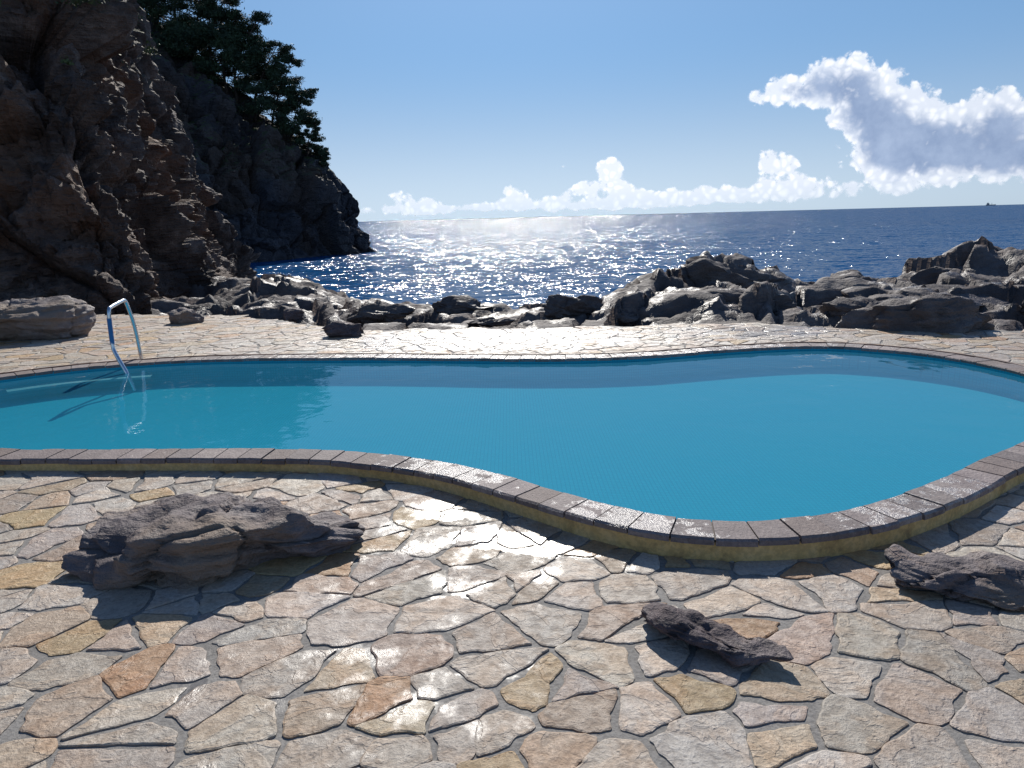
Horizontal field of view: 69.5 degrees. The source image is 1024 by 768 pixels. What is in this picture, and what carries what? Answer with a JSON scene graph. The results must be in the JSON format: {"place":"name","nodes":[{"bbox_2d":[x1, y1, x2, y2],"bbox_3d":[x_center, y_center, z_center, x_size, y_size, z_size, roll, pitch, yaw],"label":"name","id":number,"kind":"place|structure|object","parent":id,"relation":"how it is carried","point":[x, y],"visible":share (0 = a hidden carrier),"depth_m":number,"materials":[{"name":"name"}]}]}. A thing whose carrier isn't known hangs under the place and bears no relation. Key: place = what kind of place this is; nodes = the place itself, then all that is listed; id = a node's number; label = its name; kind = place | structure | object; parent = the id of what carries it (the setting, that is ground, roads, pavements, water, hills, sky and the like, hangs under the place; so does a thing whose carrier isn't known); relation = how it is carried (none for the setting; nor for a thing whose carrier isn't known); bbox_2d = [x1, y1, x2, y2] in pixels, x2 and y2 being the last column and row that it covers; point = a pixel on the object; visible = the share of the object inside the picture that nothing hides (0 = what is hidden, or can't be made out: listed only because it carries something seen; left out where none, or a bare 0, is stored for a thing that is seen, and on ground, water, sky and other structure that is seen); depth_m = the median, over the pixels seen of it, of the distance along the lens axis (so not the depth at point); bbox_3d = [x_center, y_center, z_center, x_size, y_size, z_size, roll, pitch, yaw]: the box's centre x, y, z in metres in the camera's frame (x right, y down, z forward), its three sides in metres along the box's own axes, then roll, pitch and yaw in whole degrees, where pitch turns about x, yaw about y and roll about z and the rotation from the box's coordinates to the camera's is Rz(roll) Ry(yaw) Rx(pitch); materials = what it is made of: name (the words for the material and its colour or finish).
{"place":"outdoors","nodes":[
{"label":"outdoors","id":0,"kind":"place"},
{"bbox_2d":[0,0,263,314],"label":"cliff","id":1,"kind":"structure","parent":0,"point":[107,197],"depth_m":16.95,"materials":[{"name":"stone"}]},
{"bbox_2d":[0,0,168,56],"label":"cliff shrubs","id":2,"kind":"object","parent":1,"relation":"on","point":[135,34],"visible":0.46,"depth_m":16.94,"materials":[{"name":"green plant"}]},
{"bbox_2d":[147,14,369,262],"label":"headland cliff","id":3,"kind":"structure","parent":0,"point":[282,197],"depth_m":78.16,"materials":[{"name":"grey stone"}]},
{"bbox_2d":[139,0,229,61],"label":"pine tree","id":4,"kind":"object","parent":3,"relation":"on","point":[149,6],"visible":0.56,"depth_m":78.73,"materials":[{"name":"green plant"}]},
{"bbox_2d":[147,0,227,65],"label":"pine tree","id":5,"kind":"object","parent":3,"relation":"on","point":[179,5],"visible":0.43,"depth_m":79.68,"materials":[{"name":"green plant"}]},
{"bbox_2d":[156,0,258,73],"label":"pine tree","id":6,"kind":"object","parent":3,"relation":"on","point":[182,51],"visible":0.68,"depth_m":79.52,"materials":[{"name":"green plant"}]},
{"bbox_2d":[187,9,269,93],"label":"pine tree","id":7,"kind":"object","parent":3,"relation":"on","point":[205,63],"visible":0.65,"depth_m":80.80,"materials":[{"name":"green plant"}]},
{"bbox_2d":[207,11,275,100],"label":"pine tree","id":8,"kind":"object","parent":3,"relation":"on","point":[237,57],"visible":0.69,"depth_m":81.11,"materials":[{"name":"green plant"}]},
{"bbox_2d":[227,39,294,116],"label":"pine tree","id":9,"kind":"object","parent":3,"relation":"on","point":[263,87],"visible":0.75,"depth_m":81.66,"materials":[{"name":"green plant"}]},
{"bbox_2d":[240,52,314,125],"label":"pine tree","id":10,"kind":"object","parent":3,"relation":"on","point":[277,70],"visible":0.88,"depth_m":81.37,"materials":[{"name":"green plant"}]},
{"bbox_2d":[260,88,319,148],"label":"pine tree","id":11,"kind":"object","parent":3,"relation":"on","point":[284,123],"visible":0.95,"depth_m":82.42,"materials":[{"name":"green plant"}]},
{"bbox_2d":[289,118,325,154],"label":"pine tree","id":12,"kind":"object","parent":3,"relation":"on","point":[312,123],"visible":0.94,"depth_m":83.70,"materials":[{"name":"green plant"}]},
{"bbox_2d":[315,147,330,166],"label":"pine tree","id":13,"kind":"object","parent":3,"relation":"on","point":[322,155],"visible":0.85,"depth_m":84.38,"materials":[{"name":"green plant"}]},
{"bbox_2d":[0,314,1023,767],"bbox_3d":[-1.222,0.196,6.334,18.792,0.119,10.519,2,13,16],"label":"stone paving","id":14,"kind":"structure","parent":0,"point":[264,662],"depth_m":2.90,"materials":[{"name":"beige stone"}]},
{"bbox_2d":[0,295,95,340],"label":"boulder","id":15,"kind":"object","parent":14,"relation":"on","point":[59,317],"visible":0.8,"depth_m":10.24,"materials":[{"name":"grey stone"}]},
{"bbox_2d":[168,307,203,323],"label":"boulder","id":16,"kind":"object","parent":14,"relation":"on","point":[180,315],"visible":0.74,"depth_m":11.59,"materials":[{"name":"grey stone"}]},
{"bbox_2d":[61,492,362,590],"bbox_3d":[-1.442,0.785,3.627,1.378,0.432,0.761,-2,13,0],"label":"boulder","id":17,"kind":"object","parent":14,"relation":"on","point":[184,540],"visible":0.94,"depth_m":3.45,"materials":[{"name":"grey stone"}]},
{"bbox_2d":[321,321,364,336],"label":"boulder","id":18,"kind":"object","parent":14,"relation":"on","point":[341,329],"visible":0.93,"depth_m":9.83,"materials":[{"name":"grey stone"}]},
{"bbox_2d":[0,342,1023,561],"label":"swimming pool","id":19,"kind":"structure","parent":14,"relation":"in","point":[768,451],"depth_m":6.13,"materials":[{"name":"liquid"}]},
{"bbox_2d":[107,299,142,390],"bbox_3d":[-4.297,-0.450,8.194,0.218,0.946,0.791,-6,13,-18],"label":"pool ladder","id":20,"kind":"object","parent":19,"relation":"on","point":[112,342],"visible":0.98,"depth_m":7.95,"materials":[{"name":"silver metal"}]},
{"bbox_2d":[639,602,793,667],"bbox_3d":[0.737,0.948,2.767,0.602,0.152,0.233,10,17,41],"label":"boulder","id":21,"kind":"object","parent":14,"relation":"on","point":[699,630],"visible":1,"depth_m":2.74,"materials":[{"name":"grey stone"}]},
{"bbox_2d":[834,296,994,333],"bbox_3d":[5.141,-0.755,9.274,1.862,0.735,0.778,0,13,6],"label":"shore boulder","id":22,"kind":"object","parent":14,"relation":"on","point":[948,314],"visible":0.65,"depth_m":9.11,"materials":[{"name":"grey stone"}]},
{"bbox_2d":[888,544,1023,611],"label":"boulder","id":23,"kind":"object","parent":14,"relation":"on","point":[997,580],"visible":0.98,"depth_m":3.09,"materials":[{"name":"grey stone"}]},
{"bbox_2d":[127,237,1023,330],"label":"rocky shore","id":24,"kind":"structure","parent":0,"point":[983,265],"depth_m":12.22,"materials":[{"name":"grey stone"}]},
{"bbox_2d":[283,308,304,321],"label":"boulder","id":25,"kind":"object","parent":24,"relation":"on","point":[293,314],"visible":0.99,"depth_m":12.15,"materials":[{"name":"grey stone"}]},
{"bbox_2d":[346,303,417,322],"bbox_3d":[-2.249,-1.198,12.689,1.292,0.402,0.672,-2,13,0],"label":"shore boulder","id":26,"kind":"object","parent":24,"relation":"on","point":[389,313],"visible":0.92,"depth_m":12.53,"materials":[{"name":"grey stone"}]},
{"bbox_2d":[432,295,494,313],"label":"shore boulder","id":27,"kind":"object","parent":24,"relation":"on","point":[455,304],"visible":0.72,"depth_m":12.76,"materials":[{"name":"grey stone"}]},
{"bbox_2d":[467,317,516,327],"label":"shore boulder","id":28,"kind":"object","parent":24,"relation":"on","point":[490,322],"visible":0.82,"depth_m":11.19,"materials":[{"name":"grey stone"}]},
{"bbox_2d":[541,294,604,321],"bbox_3d":[0.976,-1.149,11.763,1.020,0.588,0.607,-2,13,0],"label":"shore boulder","id":29,"kind":"object","parent":24,"relation":"on","point":[573,309],"visible":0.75,"depth_m":11.56,"materials":[{"name":"grey stone"}]},
{"bbox_2d":[612,303,637,317],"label":"shore boulder","id":30,"kind":"object","parent":24,"relation":"on","point":[619,310],"visible":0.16,"depth_m":11.25,"materials":[{"name":"grey stone"}]},
{"bbox_2d":[680,252,791,293],"bbox_3d":[4.143,-1.800,13.512,2.218,1.187,1.200,-2,13,0],"label":"shore boulder","id":31,"kind":"object","parent":24,"relation":"on","point":[738,271],"visible":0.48,"depth_m":13.10,"materials":[{"name":"grey stone"}]},
{"bbox_2d":[705,288,774,302],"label":"shore boulder","id":32,"kind":"object","parent":24,"relation":"on","point":[749,295],"visible":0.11,"depth_m":11.09,"materials":[{"name":"grey stone"}]},
{"bbox_2d":[827,299,838,308],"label":"shore boulder","id":33,"kind":"object","parent":24,"relation":"on","point":[834,303],"visible":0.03,"depth_m":10.25,"materials":[{"name":"grey stone"}]},
{"bbox_2d":[818,270,875,294],"bbox_3d":[6.176,-1.682,13.200,1.383,0.675,1.273,-13,17,-41],"label":"shore boulder","id":34,"kind":"object","parent":24,"relation":"on","point":[847,278],"visible":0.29,"depth_m":12.95,"materials":[{"name":"grey stone"}]},
{"bbox_2d":[844,284,1009,304],"bbox_3d":[6.307,-1.211,11.376,2.441,0.568,1.551,3,14,20],"label":"shore boulder","id":35,"kind":"object","parent":24,"relation":"on","point":[943,290],"visible":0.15,"depth_m":11.28,"materials":[{"name":"grey stone"}]},
{"bbox_2d":[915,266,949,275],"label":"shore boulder","id":36,"kind":"object","parent":24,"relation":"on","point":[935,270],"visible":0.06,"depth_m":13.24,"materials":[{"name":"grey stone"}]},
{"bbox_2d":[144,0,1023,221],"label":"sky","id":37,"kind":"structure","parent":0,"point":[456,103],"materials":[{"name":"blue"}]},
{"bbox_2d":[247,204,1023,309],"bbox_3d":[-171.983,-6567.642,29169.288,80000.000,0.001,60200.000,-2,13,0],"label":"sea","id":38,"kind":"structure","parent":0,"point":[521,263],"depth_m":79.11,"materials":[{"name":"blue liquid"}]},
{"bbox_2d":[364,51,1023,213],"bbox_3d":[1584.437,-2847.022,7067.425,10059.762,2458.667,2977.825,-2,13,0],"label":"cloud","id":39,"kind":"structure","parent":0,"point":[904,139],"depth_m":7751.84,"materials":[{"name":"white"}]}
]}

